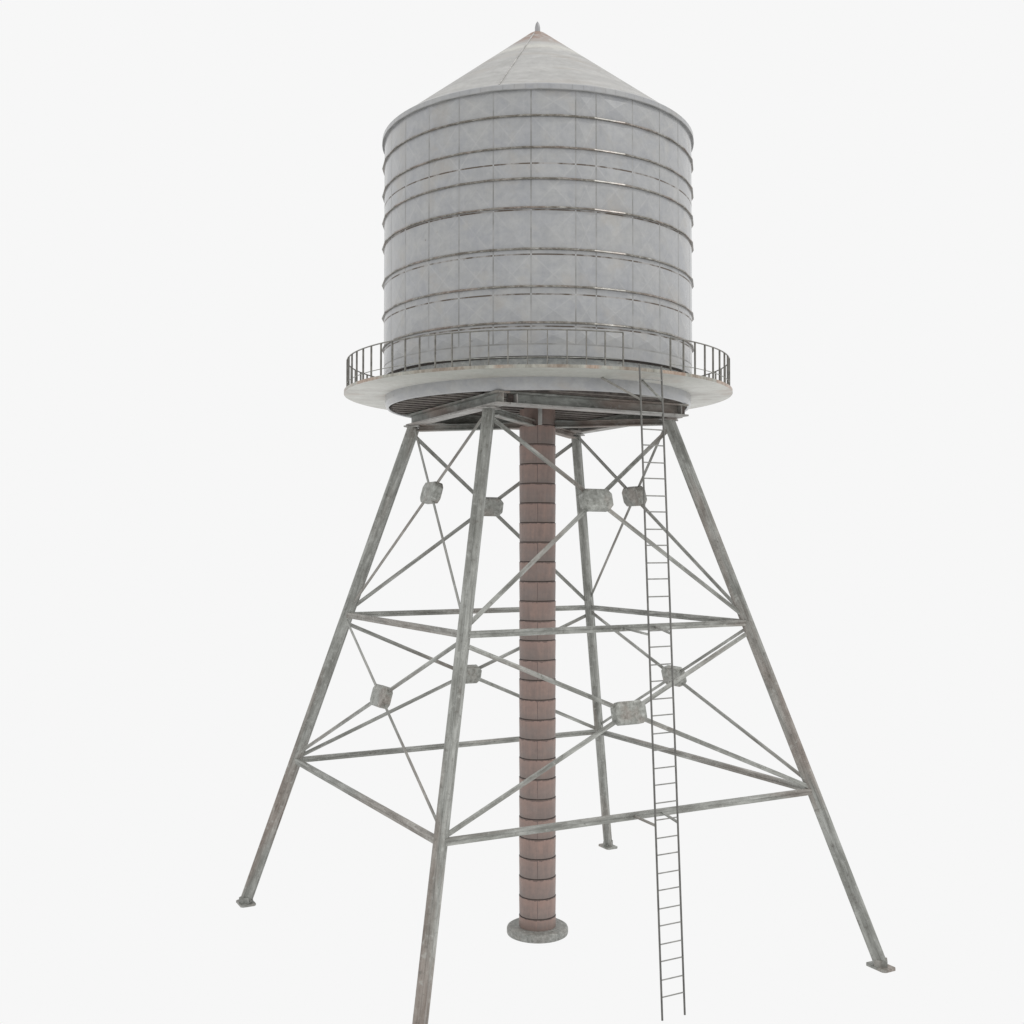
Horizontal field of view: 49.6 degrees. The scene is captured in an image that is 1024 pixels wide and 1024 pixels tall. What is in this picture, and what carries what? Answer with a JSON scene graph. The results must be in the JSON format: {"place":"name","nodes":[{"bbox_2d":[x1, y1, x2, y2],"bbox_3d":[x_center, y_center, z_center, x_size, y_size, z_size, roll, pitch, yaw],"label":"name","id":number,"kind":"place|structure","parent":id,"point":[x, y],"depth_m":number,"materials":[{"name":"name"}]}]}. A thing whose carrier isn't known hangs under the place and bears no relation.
{"place":"outdoors","nodes":[
{"label":"outdoors","id":0,"kind":"place"},
{"bbox_2d":[0,0,1023,1023],"label":"sky","id":1,"kind":"structure","parent":0,"point":[192,489],"materials":[{"name":"white"}]},
{"bbox_2d":[236,21,895,1023],"bbox_3d":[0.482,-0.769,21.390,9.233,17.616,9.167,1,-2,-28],"label":"water tower","id":2,"kind":"structure","parent":0,"point":[538,225],"depth_m":19.20,"materials":[{"name":"metal"}]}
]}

